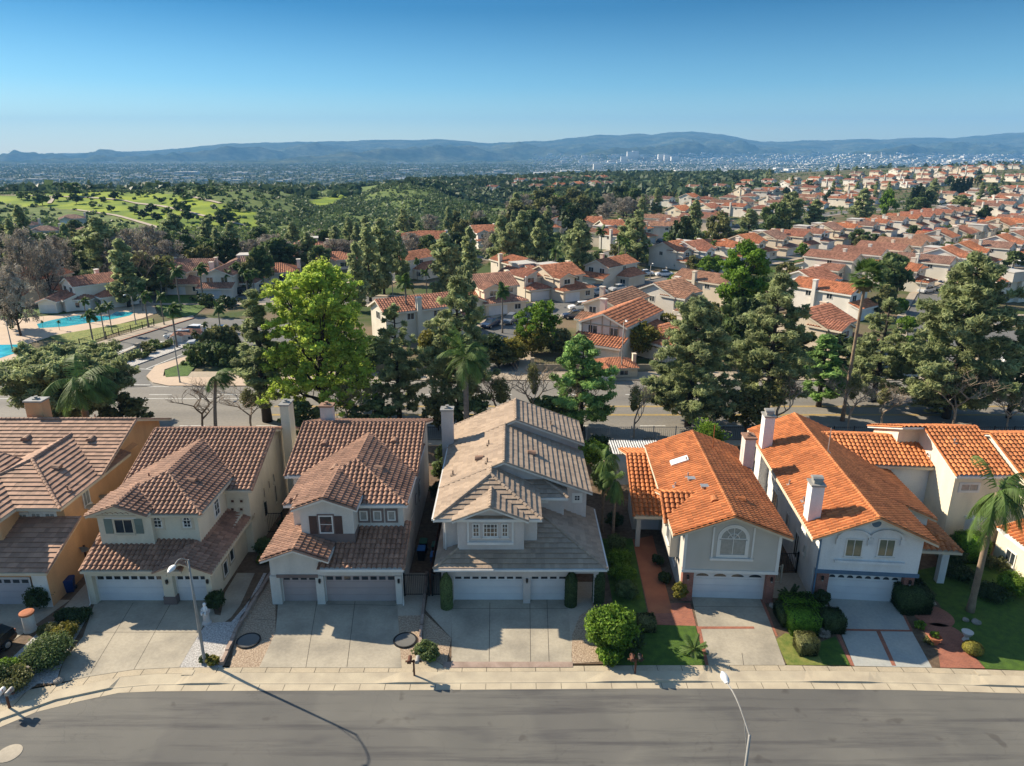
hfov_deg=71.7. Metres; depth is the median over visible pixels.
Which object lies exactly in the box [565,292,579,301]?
garage door
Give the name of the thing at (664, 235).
tree
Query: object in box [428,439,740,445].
pavement
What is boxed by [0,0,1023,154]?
sky
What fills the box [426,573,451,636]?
side path
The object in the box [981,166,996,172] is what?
house
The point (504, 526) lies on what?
window
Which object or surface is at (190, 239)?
tree
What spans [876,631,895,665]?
brick band
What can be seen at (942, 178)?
house
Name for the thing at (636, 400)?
tree
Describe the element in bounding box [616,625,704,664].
lawn
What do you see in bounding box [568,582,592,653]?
entry path
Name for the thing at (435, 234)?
house
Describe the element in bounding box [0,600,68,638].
driveway
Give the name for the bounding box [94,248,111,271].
tree
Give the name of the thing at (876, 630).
brick band
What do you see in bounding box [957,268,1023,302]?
house
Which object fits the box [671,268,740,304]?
house
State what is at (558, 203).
tree
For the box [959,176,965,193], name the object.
cypress tree
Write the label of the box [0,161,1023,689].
ground
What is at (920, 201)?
tree
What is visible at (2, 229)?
tree
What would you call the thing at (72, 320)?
pool water
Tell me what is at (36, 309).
lawn
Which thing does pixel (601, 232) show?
palm tree
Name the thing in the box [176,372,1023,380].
pavement
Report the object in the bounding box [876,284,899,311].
tree
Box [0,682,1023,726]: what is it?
gutter
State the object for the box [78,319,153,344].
chain fence
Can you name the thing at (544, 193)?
tree
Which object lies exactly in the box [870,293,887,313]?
tree
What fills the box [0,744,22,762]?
manhole cover
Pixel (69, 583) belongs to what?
trash bin
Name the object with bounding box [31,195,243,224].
hill path
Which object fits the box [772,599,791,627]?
shrub
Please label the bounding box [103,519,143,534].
window
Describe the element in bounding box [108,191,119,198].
tree
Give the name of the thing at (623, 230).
pine tree
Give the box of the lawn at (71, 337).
[50,318,152,343]
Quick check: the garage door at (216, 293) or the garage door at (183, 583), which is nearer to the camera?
the garage door at (183, 583)
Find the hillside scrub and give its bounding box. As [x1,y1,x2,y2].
[0,182,566,229]
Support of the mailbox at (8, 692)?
on the kerb at (568, 677)
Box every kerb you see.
[0,671,1023,719]
[120,318,191,340]
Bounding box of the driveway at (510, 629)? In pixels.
[451,600,571,661]
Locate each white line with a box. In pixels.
[0,386,1023,425]
[134,354,181,384]
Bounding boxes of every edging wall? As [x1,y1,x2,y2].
[220,572,270,665]
[418,571,427,642]
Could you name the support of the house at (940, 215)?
on the ground at (64, 205)
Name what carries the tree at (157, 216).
on the ground at (64, 205)
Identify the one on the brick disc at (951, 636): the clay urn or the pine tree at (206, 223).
the clay urn
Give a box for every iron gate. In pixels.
[266,512,282,531]
[403,573,429,595]
[431,573,440,595]
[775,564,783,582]
[778,552,799,572]
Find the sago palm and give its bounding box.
[679,633,707,659]
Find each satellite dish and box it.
[78,547,88,553]
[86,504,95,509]
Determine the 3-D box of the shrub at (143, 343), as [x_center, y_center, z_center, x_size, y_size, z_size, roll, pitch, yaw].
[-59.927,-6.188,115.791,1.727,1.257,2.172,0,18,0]
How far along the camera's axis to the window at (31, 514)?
52.48 m
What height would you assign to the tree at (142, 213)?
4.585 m
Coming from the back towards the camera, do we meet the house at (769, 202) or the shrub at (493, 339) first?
the house at (769, 202)
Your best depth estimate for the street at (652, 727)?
39.66 m
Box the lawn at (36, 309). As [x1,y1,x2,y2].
[1,308,39,317]
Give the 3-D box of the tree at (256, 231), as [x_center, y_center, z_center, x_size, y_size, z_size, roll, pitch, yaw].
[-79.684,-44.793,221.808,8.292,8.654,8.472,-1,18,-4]
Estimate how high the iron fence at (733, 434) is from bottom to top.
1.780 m
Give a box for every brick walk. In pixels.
[633,536,672,613]
[655,603,695,625]
[937,645,984,667]
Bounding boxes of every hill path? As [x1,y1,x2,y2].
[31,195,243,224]
[74,209,156,227]
[192,196,221,202]
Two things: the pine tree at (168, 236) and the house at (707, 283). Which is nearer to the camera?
the house at (707, 283)
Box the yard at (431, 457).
[428,446,592,482]
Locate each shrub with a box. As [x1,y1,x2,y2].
[0,656,26,667]
[0,660,18,682]
[0,662,35,693]
[18,629,76,673]
[21,585,54,608]
[36,621,57,637]
[50,620,80,636]
[53,606,75,623]
[64,606,93,624]
[138,351,149,358]
[140,341,149,347]
[142,346,156,352]
[146,339,159,342]
[148,343,162,348]
[157,341,172,347]
[162,338,177,345]
[197,339,225,357]
[198,325,237,344]
[198,653,209,662]
[203,589,225,609]
[205,654,219,665]
[251,536,271,553]
[256,554,268,563]
[410,639,439,661]
[417,329,442,347]
[428,481,439,499]
[430,458,442,478]
[434,444,441,460]
[440,572,452,610]
[475,332,504,361]
[496,336,532,364]
[513,322,555,353]
[545,327,571,352]
[564,572,577,608]
[578,437,605,465]
[583,601,644,652]
[586,434,610,445]
[590,461,611,487]
[592,572,604,604]
[595,645,624,667]
[604,511,624,526]
[606,532,626,549]
[606,547,631,564]
[607,560,637,580]
[614,579,640,599]
[622,628,645,654]
[630,318,663,352]
[636,611,656,632]
[641,436,656,446]
[652,553,664,565]
[658,571,671,583]
[671,581,688,599]
[688,417,731,441]
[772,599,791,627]
[778,591,819,613]
[782,600,822,635]
[792,630,820,656]
[812,589,831,604]
[818,606,847,634]
[818,628,830,637]
[890,578,936,615]
[891,297,909,309]
[896,315,918,329]
[914,620,926,629]
[923,635,933,645]
[934,542,969,565]
[946,561,975,583]
[952,529,993,563]
[962,639,984,656]
[969,579,1014,604]
[985,555,1011,574]
[996,569,1023,597]
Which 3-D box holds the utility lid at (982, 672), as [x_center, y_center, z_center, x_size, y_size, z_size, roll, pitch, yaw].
[29.052,17.878,43.771,0.800,0.012,0.440,0,18,0]
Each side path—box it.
[65,584,89,607]
[221,573,254,616]
[397,573,427,615]
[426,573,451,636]
[773,573,805,597]
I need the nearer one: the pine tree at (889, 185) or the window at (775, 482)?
the window at (775, 482)
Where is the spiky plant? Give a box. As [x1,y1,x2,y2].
[778,584,802,592]
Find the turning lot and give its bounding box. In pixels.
[912,322,1017,359]
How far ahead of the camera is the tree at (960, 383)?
79.70 m
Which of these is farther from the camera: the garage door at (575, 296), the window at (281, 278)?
the window at (281, 278)
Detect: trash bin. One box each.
[63,575,76,592]
[417,545,425,560]
[419,538,427,552]
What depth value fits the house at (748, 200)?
381.65 m
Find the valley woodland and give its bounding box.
[0,139,1023,207]
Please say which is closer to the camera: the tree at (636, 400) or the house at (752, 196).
the tree at (636, 400)
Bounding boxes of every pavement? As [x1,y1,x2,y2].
[33,303,367,305]
[97,315,193,343]
[146,356,297,385]
[153,293,409,296]
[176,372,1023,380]
[351,205,939,298]
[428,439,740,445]
[474,218,978,327]
[517,257,803,371]
[875,283,940,351]
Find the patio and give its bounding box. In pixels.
[593,451,628,484]
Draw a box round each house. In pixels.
[0,396,171,606]
[7,267,74,306]
[13,219,43,228]
[31,223,60,233]
[35,286,98,312]
[48,269,140,311]
[58,212,86,223]
[78,399,299,605]
[141,257,177,293]
[164,257,223,294]
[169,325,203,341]
[195,260,265,298]
[227,252,251,262]
[259,401,433,605]
[264,258,300,284]
[293,236,328,265]
[315,251,356,268]
[367,291,465,342]
[391,248,437,280]
[393,231,416,250]
[410,230,449,250]
[431,398,608,602]
[460,291,487,315]
[470,223,497,248]
[471,270,528,315]
[487,185,500,190]
[489,252,538,272]
[498,260,551,301]
[514,178,527,181]
[529,183,545,188]
[532,260,596,302]
[549,216,566,233]
[570,181,583,184]
[570,297,664,357]
[574,286,661,331]
[583,215,602,228]
[583,253,647,288]
[586,180,604,187]
[589,224,622,246]
[593,219,624,227]
[594,353,639,380]
[599,228,647,249]
[602,181,614,185]
[616,221,657,243]
[618,425,793,602]
[638,276,702,320]
[639,313,703,362]
[643,218,671,232]
[644,212,671,219]
[647,238,697,269]
[650,196,678,206]
[650,219,678,238]
[660,215,687,221]
[664,204,690,216]
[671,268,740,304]
[678,193,706,204]
[679,213,717,230]
[679,238,727,269]
[681,200,703,206]
[685,184,702,188]
[699,202,728,213]
[700,194,715,202]
[701,209,733,226]
[704,237,745,260]
[708,199,736,206]
[712,183,729,187]
[719,193,738,199]
[721,202,751,216]
[727,232,779,258]
[728,187,751,196]
[732,197,755,206]
[735,182,752,187]
[740,179,754,183]
[740,192,759,200]
[747,408,963,601]
[751,203,773,214]
[752,188,773,197]
[752,228,798,255]
[754,195,780,205]
[761,178,777,182]
[761,187,778,194]
[765,199,780,211]
[770,228,820,248]
[776,187,785,195]
[777,301,879,359]
[779,180,793,187]
[783,185,800,193]
[786,177,801,184]
[788,265,842,288]
[790,224,836,248]
[790,276,878,320]
[794,248,865,279]
[798,196,810,210]
[799,193,821,201]
[800,185,820,193]
[801,180,820,186]
[808,176,823,183]
[810,198,829,208]
[811,221,856,244]
[812,192,827,201]
[821,179,840,186]
[823,186,842,192]
[824,175,839,179]
[827,194,853,207]
[831,191,847,194]
[831,244,889,274]
[835,220,866,235]
[843,178,859,184]
[843,183,863,190]
[844,194,871,205]
[846,189,859,193]
[846,218,886,236]
[849,174,861,180]
[850,171,866,177]
[855,240,913,253]
[860,216,899,236]
[863,176,880,183]
[863,182,880,189]
[867,257,937,293]
[867,423,1023,576]
[868,189,881,198]
[869,170,882,175]
[869,194,878,203]
[870,214,910,233]
[876,236,930,252]
[879,175,897,181]
[880,180,900,189]
[886,213,929,229]
[888,168,900,174]
[896,174,913,179]
[898,179,918,186]
[898,251,959,283]
[899,170,913,175]
[900,181,918,187]
[900,211,941,229]
[903,233,945,245]
[909,167,922,172]
[909,209,950,225]
[915,228,960,243]
[916,173,933,178]
[917,178,932,186]
[920,169,933,174]
[921,244,967,261]
[922,208,961,223]
[928,166,941,171]
[933,171,949,176]
[934,168,948,172]
[934,176,950,182]
[934,225,977,241]
[936,205,971,222]
[937,179,946,185]
[937,190,958,201]
[937,193,946,203]
[942,165,953,170]
[946,204,977,220]
[949,167,964,173]
[951,176,970,182]
[951,223,990,238]
[951,239,1002,265]
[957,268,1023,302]
[958,191,973,198]
[960,170,977,176]
[961,165,975,169]
[961,238,1023,266]
[965,221,1002,236]
[967,167,981,172]
[967,188,989,198]
[971,202,1009,216]
[973,198,986,202]
[977,164,988,168]
[977,217,1016,229]
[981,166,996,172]
[983,232,1023,252]
[984,174,1001,181]
[985,195,1014,200]
[985,216,1023,226]
[987,200,1022,213]
[993,164,1007,169]
[997,193,1023,204]
[997,213,1023,217]
[998,185,1020,193]
[1001,174,1018,181]
[1007,164,1022,168]
[1007,227,1023,232]
[1009,229,1023,239]
[1010,185,1023,193]
[1016,173,1023,180]
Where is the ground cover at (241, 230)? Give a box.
[0,168,1023,265]
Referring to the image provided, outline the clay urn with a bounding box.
[961,628,973,640]
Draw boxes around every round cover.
[236,632,260,648]
[393,632,416,648]
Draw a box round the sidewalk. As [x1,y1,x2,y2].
[0,665,1023,711]
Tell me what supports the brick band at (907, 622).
on the driveway at (865, 648)
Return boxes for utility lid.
[181,670,194,674]
[974,670,990,674]
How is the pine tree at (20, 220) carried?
on the ground at (64, 205)
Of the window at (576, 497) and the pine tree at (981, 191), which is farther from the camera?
the pine tree at (981, 191)
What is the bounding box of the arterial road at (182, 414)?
[0,381,1023,438]
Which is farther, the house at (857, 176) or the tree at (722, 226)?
the house at (857, 176)
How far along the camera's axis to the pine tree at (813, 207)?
290.96 m
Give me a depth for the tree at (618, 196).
368.95 m
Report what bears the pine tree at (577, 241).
on the ground at (64, 205)
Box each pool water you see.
[0,344,23,357]
[37,312,132,327]
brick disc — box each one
[914,606,954,626]
[924,623,963,645]
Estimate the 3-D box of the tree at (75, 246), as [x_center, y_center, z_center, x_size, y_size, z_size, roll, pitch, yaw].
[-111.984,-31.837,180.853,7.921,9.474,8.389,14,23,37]
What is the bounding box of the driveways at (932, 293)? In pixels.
[652,209,1023,294]
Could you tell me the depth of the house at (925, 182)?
595.28 m
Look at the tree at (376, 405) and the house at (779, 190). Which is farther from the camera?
the house at (779, 190)
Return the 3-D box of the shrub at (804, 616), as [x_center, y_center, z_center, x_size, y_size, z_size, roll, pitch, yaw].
[19.457,15.866,47.689,2.125,1.584,2.118,0,18,0]
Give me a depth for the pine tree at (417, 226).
241.61 m
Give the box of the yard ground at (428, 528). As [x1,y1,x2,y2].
[0,446,995,687]
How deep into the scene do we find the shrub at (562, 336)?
110.94 m
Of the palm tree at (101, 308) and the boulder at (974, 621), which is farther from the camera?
the palm tree at (101, 308)
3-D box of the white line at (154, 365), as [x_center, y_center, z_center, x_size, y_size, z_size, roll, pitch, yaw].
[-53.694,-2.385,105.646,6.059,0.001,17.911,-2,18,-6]
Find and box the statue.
[200,603,211,625]
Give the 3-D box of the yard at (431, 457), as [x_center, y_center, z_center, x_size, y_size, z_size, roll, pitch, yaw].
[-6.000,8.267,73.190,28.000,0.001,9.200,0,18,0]
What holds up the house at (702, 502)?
on the yard ground at (428, 528)
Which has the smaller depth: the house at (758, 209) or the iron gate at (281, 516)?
the iron gate at (281, 516)
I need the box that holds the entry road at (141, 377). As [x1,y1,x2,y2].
[118,317,297,387]
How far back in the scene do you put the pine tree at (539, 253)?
181.64 m
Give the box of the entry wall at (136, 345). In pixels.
[118,343,140,355]
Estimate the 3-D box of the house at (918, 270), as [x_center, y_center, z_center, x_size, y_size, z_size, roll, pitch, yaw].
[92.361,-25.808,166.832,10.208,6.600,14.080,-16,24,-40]
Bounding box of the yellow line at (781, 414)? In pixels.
[272,414,1023,414]
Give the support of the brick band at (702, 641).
on the driveway at (757, 644)
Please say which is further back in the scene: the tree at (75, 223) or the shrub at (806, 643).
the tree at (75, 223)
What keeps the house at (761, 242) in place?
on the ground at (64, 205)
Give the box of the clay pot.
[928,631,942,645]
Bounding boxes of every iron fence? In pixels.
[586,426,698,439]
[723,426,745,439]
[833,426,1022,431]
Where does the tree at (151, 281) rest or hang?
on the ground at (64, 205)
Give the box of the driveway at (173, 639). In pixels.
[59,600,230,681]
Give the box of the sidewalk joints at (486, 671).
[14,665,1020,711]
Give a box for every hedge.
[180,341,247,367]
[188,292,241,307]
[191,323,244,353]
[660,312,676,322]
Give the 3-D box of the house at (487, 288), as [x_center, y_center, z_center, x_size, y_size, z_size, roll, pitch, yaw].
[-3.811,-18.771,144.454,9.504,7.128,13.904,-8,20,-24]
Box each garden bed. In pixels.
[765,600,847,659]
[910,616,939,667]
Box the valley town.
[0,152,1023,182]
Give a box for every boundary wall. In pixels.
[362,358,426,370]
[531,357,854,370]
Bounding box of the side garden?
[602,538,646,622]
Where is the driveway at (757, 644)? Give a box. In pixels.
[692,597,784,664]
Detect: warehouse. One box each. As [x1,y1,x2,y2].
[174,171,199,174]
[493,170,505,172]
[626,169,650,170]
[783,168,808,171]
[946,160,964,161]
[960,156,975,157]
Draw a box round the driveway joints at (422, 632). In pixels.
[90,602,743,673]
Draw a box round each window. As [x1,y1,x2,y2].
[19,512,28,516]
[28,512,42,516]
[42,512,56,516]
[82,489,92,508]
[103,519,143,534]
[153,518,165,529]
[180,518,194,529]
[206,277,212,281]
[213,498,220,519]
[220,277,227,281]
[221,557,229,579]
[228,547,235,565]
[262,486,266,501]
[262,495,268,519]
[267,479,271,491]
[272,472,275,484]
[274,483,278,504]
[278,275,286,280]
[309,514,342,534]
[340,262,348,266]
[358,509,369,522]
[371,509,383,522]
[376,310,379,319]
[385,509,397,522]
[407,313,414,319]
[418,479,420,500]
[433,309,440,316]
[472,523,480,538]
[482,523,498,538]
[490,290,497,296]
[501,523,508,538]
[514,303,520,308]
[527,277,534,283]
[564,278,570,284]
[572,493,582,502]
[588,324,597,333]
[589,306,596,312]
[608,327,617,335]
[620,370,628,374]
[649,295,654,301]
[665,526,670,546]
[671,557,675,566]
[704,284,709,288]
[716,525,749,557]
[772,489,777,507]
[774,480,781,492]
[785,511,789,526]
[792,530,799,560]
[801,543,805,556]
[805,290,811,295]
[826,293,832,299]
[835,529,872,558]
[843,330,849,337]
[868,529,905,558]
[958,482,980,492]
[963,515,995,530]
[1004,547,1016,568]
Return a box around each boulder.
[53,677,63,684]
[971,618,981,624]
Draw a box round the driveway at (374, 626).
[260,601,400,667]
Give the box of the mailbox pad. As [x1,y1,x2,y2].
[401,657,442,667]
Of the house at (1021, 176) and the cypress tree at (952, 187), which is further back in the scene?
the house at (1021, 176)
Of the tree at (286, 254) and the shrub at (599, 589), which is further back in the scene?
the tree at (286, 254)
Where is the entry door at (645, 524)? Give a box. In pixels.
[641,519,658,528]
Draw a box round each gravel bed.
[0,618,85,702]
[180,573,265,666]
[230,580,275,666]
[398,615,420,659]
[423,613,450,663]
[572,602,598,662]
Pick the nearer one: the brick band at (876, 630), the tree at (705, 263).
the brick band at (876, 630)
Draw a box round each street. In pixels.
[0,688,1023,765]
[139,295,390,303]
[333,202,948,298]
[463,219,977,371]
[882,267,1023,367]
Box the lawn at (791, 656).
[776,633,823,664]
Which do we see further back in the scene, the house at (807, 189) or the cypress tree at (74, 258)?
the house at (807, 189)
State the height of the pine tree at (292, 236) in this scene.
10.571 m
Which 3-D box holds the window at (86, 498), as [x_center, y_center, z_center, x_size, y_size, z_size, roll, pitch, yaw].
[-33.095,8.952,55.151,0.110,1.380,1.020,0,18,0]
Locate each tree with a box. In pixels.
[0,224,5,255]
[0,226,42,276]
[0,263,43,335]
[0,283,23,328]
[0,338,143,416]
[1,218,24,268]
[11,204,35,249]
[15,191,27,198]
[18,249,46,299]
[20,237,67,296]
[22,194,30,199]
[31,232,44,240]
[32,192,50,204]
[32,233,79,267]
[33,190,45,196]
[41,353,119,416]
[45,235,81,270]
[52,192,63,198]
[58,240,82,273]
[59,181,72,189]
[59,222,69,237]
[63,182,82,193]
[66,223,74,228]
[66,243,79,275]
[67,194,82,203]
[67,219,82,228]
[69,231,86,260]
[71,216,118,274]
[78,245,89,270]
[78,297,89,322]
[80,308,98,339]
[88,201,97,206]
[92,391,154,417]
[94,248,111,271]
[95,302,107,338]
[103,235,132,271]
[103,300,114,332]
[104,238,147,306]
[105,228,150,260]
[106,205,114,210]
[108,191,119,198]
[123,250,177,295]
[127,205,138,213]
[129,224,175,257]
[129,246,158,289]
[133,282,146,310]
[134,189,144,196]
[136,209,149,218]
[137,290,153,326]
[144,203,159,212]
[147,230,186,257]
[148,239,186,258]
[150,212,162,221]
[154,226,179,256]
[156,290,166,324]
[157,273,165,293]
[159,212,184,233]
[161,207,172,213]
[163,302,183,346]
[165,377,227,425]
[170,262,184,310]
[172,187,186,194]
[172,200,190,212]
[175,242,195,257]
[176,236,192,257]
[179,192,189,199]
[179,210,194,221]
[181,229,190,234]
[181,234,198,254]
[183,244,216,258]
[191,237,211,244]
[193,262,209,291]
[196,185,205,191]
[196,241,219,256]
[197,218,217,239]
[199,214,212,220]
[206,186,217,194]
[206,368,236,425]
[210,227,222,243]
[211,235,241,263]
[212,215,226,223]
[213,300,226,325]
[214,207,235,222]
[219,384,276,425]
[223,221,242,248]
[224,268,231,277]
[226,203,234,208]
[228,261,240,269]
[229,238,249,252]
[229,288,290,422]
[234,204,242,210]
[237,263,245,286]
[238,256,258,287]
[240,269,252,297]
[244,226,268,240]
[244,239,258,249]
[248,245,274,282]
[250,256,382,416]
[250,269,259,288]
[257,234,270,239]
[257,234,286,244]
[260,237,300,262]
[266,244,296,264]
[270,188,279,194]
[277,401,320,434]
[283,221,299,243]
[285,241,301,263]
[295,235,316,259]
[296,331,348,360]
[299,231,316,263]
[307,245,331,268]
[312,229,341,241]
[317,381,379,417]
[321,238,347,252]
[328,225,345,250]
[331,239,352,252]
[341,216,353,247]
[345,398,399,418]
[346,241,371,309]
[350,222,360,248]
[354,335,393,366]
[357,222,384,301]
[359,215,371,230]
[368,302,429,418]
[369,217,399,293]
[391,221,402,230]
[392,232,409,281]
[394,273,413,303]
[396,208,413,232]
[401,232,421,250]
[407,214,416,227]
[413,257,419,280]
[414,220,422,230]
[415,274,500,422]
[417,243,428,249]
[419,214,441,230]
[419,234,436,251]
[419,393,456,430]
[420,268,429,292]
[428,232,463,292]
[436,323,489,419]
[443,206,453,229]
[445,210,460,223]
[446,231,464,251]
[449,219,468,235]
[453,399,490,421]
[458,226,483,274]
[462,260,478,309]
[468,211,480,224]
[469,210,486,225]
[470,216,491,224]
[476,371,519,406]
[479,231,495,255]
[485,214,510,260]
[487,342,517,367]
[495,281,510,332]
[497,222,519,256]
[498,194,533,215]
[504,201,536,222]
[505,361,561,403]
[509,192,521,218]
[510,210,516,222]
[511,210,532,256]
[513,299,562,351]
[526,197,540,210]
[526,209,544,238]
[526,217,551,261]
[529,395,574,413]
[532,194,566,218]
[533,186,554,200]
[533,205,558,225]
[534,233,555,249]
[543,205,553,235]
[549,245,561,261]
[549,332,619,430]
[558,203,586,230]
[559,370,599,408]
[560,218,594,270]
[565,186,583,203]
[571,193,594,215]
[583,188,592,208]
[589,443,619,531]
[592,192,599,199]
[592,197,608,215]
[592,250,607,260]
[594,202,616,219]
[595,224,607,250]
[598,471,624,534]
[602,192,616,209]
[609,242,618,255]
[611,194,623,210]
[612,185,629,197]
[613,197,634,217]
[613,235,623,254]
[616,197,636,216]
[616,218,635,254]
[619,237,631,253]
[622,209,651,262]
[623,188,646,215]
[623,378,654,437]
[624,180,633,186]
[635,194,652,209]
[637,194,648,213]
[639,295,750,427]
[650,187,662,213]
[662,231,668,240]
[665,233,675,240]
[667,174,674,189]
[668,191,675,197]
[669,215,696,239]
[686,255,699,268]
[688,200,705,238]
[694,255,714,270]
[704,211,734,239]
[709,255,723,272]
[710,239,716,245]
[711,302,722,321]
[714,239,772,307]
[720,297,751,335]
[720,334,746,363]
[721,293,734,311]
[723,388,774,430]
[726,272,822,407]
[731,297,749,336]
[732,175,739,180]
[734,208,765,233]
[741,297,761,362]
[754,275,772,303]
[760,202,791,229]
[760,372,811,418]
[769,330,817,359]
[771,182,780,186]
[773,261,801,273]
[781,187,790,193]
[781,191,808,228]
[789,175,794,185]
[793,242,809,256]
[801,333,852,406]
[802,199,829,224]
[805,180,814,184]
[816,370,881,428]
[822,189,833,200]
[827,333,879,366]
[831,180,836,190]
[840,257,887,421]
[846,297,917,401]
[848,187,876,217]
[848,229,870,243]
[853,181,859,189]
[853,236,867,245]
[866,252,915,294]
[868,233,877,240]
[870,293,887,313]
[873,181,878,197]
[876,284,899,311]
[876,382,910,423]
[878,187,899,213]
[885,181,891,195]
[890,250,1023,418]
[904,197,931,211]
[905,225,920,233]
[907,378,959,413]
[909,187,914,202]
[914,185,918,202]
[916,183,922,195]
[918,186,924,207]
[924,190,935,204]
[924,365,1010,423]
[928,177,941,204]
[939,241,954,245]
[944,175,955,184]
[949,179,954,190]
[950,194,974,212]
[953,178,958,190]
[957,177,961,192]
[958,234,973,242]
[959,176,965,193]
[964,178,969,192]
[965,455,1023,613]
[967,177,973,190]
[974,175,982,186]
[975,181,985,199]
[975,205,993,217]
[986,186,1000,196]
[991,327,1023,418]
[992,391,1023,429]
[994,285,1005,297]
[996,228,1009,234]
[1000,172,1005,184]
[1001,251,1023,266]
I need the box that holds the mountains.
[0,131,1023,165]
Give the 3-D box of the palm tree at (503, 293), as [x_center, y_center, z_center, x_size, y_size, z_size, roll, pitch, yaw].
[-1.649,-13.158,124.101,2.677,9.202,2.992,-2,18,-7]
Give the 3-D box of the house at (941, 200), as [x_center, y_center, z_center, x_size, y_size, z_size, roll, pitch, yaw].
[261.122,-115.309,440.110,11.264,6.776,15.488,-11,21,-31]
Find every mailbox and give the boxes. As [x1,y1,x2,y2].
[0,686,14,708]
[405,655,421,675]
[628,653,643,673]
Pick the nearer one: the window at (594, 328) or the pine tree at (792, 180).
the window at (594, 328)
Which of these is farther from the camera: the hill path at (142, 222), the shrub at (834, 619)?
the hill path at (142, 222)
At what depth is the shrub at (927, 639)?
46.18 m
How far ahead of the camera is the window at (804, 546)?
52.38 m
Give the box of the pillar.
[18,608,37,633]
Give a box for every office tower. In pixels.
[593,164,601,169]
[620,156,626,161]
[627,152,634,159]
[632,151,638,158]
[657,154,664,160]
[663,155,669,160]
[670,157,678,161]
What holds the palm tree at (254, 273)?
on the ground at (64, 205)
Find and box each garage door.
[0,577,32,603]
[40,305,55,312]
[95,576,163,600]
[167,287,185,294]
[175,576,206,599]
[200,290,221,298]
[282,578,316,600]
[325,576,395,600]
[453,577,522,599]
[489,305,506,315]
[530,577,565,599]
[532,291,548,300]
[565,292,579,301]
[583,279,595,284]
[692,573,764,598]
[787,249,792,255]
[827,242,833,248]
[827,574,901,601]
[843,239,848,244]
[860,309,871,320]
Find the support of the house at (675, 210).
on the ground at (64, 205)
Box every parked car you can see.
[0,623,16,650]
[164,329,188,340]
[182,324,206,328]
[186,339,200,346]
[237,286,246,294]
[259,283,265,290]
[480,317,500,328]
[503,312,517,324]
[562,309,580,318]
[568,300,586,309]
[591,283,602,286]
[594,287,608,295]
[608,283,627,290]
[642,269,653,275]
[654,270,673,276]
[656,238,664,242]
[917,286,935,293]
[922,227,932,230]
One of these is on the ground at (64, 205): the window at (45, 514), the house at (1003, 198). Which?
the house at (1003, 198)
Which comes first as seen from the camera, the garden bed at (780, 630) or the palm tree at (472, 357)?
the garden bed at (780, 630)
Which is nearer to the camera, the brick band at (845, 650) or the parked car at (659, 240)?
the brick band at (845, 650)
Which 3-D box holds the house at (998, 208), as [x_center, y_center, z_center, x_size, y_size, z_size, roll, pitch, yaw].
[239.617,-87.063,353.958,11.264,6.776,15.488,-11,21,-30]
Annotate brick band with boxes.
[443,662,572,667]
[696,626,708,664]
[699,626,753,628]
[760,599,777,635]
[836,634,853,665]
[846,629,912,631]
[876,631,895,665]
[903,615,911,629]
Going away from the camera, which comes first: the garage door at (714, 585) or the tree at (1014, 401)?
the garage door at (714, 585)
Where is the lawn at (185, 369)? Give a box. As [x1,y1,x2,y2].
[164,357,195,376]
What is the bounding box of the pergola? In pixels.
[608,440,655,454]
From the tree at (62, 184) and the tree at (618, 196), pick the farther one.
the tree at (62, 184)
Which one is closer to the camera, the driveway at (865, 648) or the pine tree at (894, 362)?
the driveway at (865, 648)
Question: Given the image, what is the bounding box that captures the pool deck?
[0,302,156,361]
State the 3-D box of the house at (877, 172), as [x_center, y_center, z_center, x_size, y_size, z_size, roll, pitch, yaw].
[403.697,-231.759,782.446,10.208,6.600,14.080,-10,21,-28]
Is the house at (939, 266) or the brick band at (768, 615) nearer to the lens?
the brick band at (768, 615)
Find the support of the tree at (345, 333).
on the ground at (64, 205)
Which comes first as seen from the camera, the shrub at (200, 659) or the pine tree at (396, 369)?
the shrub at (200, 659)
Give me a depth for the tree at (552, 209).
288.69 m
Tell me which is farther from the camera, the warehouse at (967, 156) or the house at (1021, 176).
the warehouse at (967, 156)
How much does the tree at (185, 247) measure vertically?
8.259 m
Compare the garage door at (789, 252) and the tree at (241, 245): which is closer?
the tree at (241, 245)
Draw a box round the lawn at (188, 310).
[156,295,204,317]
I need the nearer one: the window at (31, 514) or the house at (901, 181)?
the window at (31, 514)
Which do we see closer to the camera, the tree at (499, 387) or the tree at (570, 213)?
the tree at (499, 387)
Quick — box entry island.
[117,340,187,366]
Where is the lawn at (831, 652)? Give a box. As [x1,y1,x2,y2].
[819,636,849,664]
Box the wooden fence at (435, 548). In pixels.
[429,522,441,593]
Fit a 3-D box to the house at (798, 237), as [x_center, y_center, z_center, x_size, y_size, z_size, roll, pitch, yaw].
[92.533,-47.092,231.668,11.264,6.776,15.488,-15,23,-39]
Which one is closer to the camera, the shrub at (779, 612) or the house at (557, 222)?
the shrub at (779, 612)
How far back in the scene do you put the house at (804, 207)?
383.96 m
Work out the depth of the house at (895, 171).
796.53 m
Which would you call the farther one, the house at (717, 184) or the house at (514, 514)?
the house at (717, 184)
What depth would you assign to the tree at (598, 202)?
326.24 m
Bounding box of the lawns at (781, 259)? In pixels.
[710,207,1023,291]
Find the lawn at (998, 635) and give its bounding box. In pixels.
[918,563,1023,669]
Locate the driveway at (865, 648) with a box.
[829,599,931,667]
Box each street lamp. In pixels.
[1,319,12,350]
[123,294,136,324]
[163,334,180,382]
[167,558,205,663]
[621,319,627,364]
[720,671,750,765]
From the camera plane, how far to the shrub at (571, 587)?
49.57 m
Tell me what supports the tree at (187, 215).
on the ground at (64, 205)

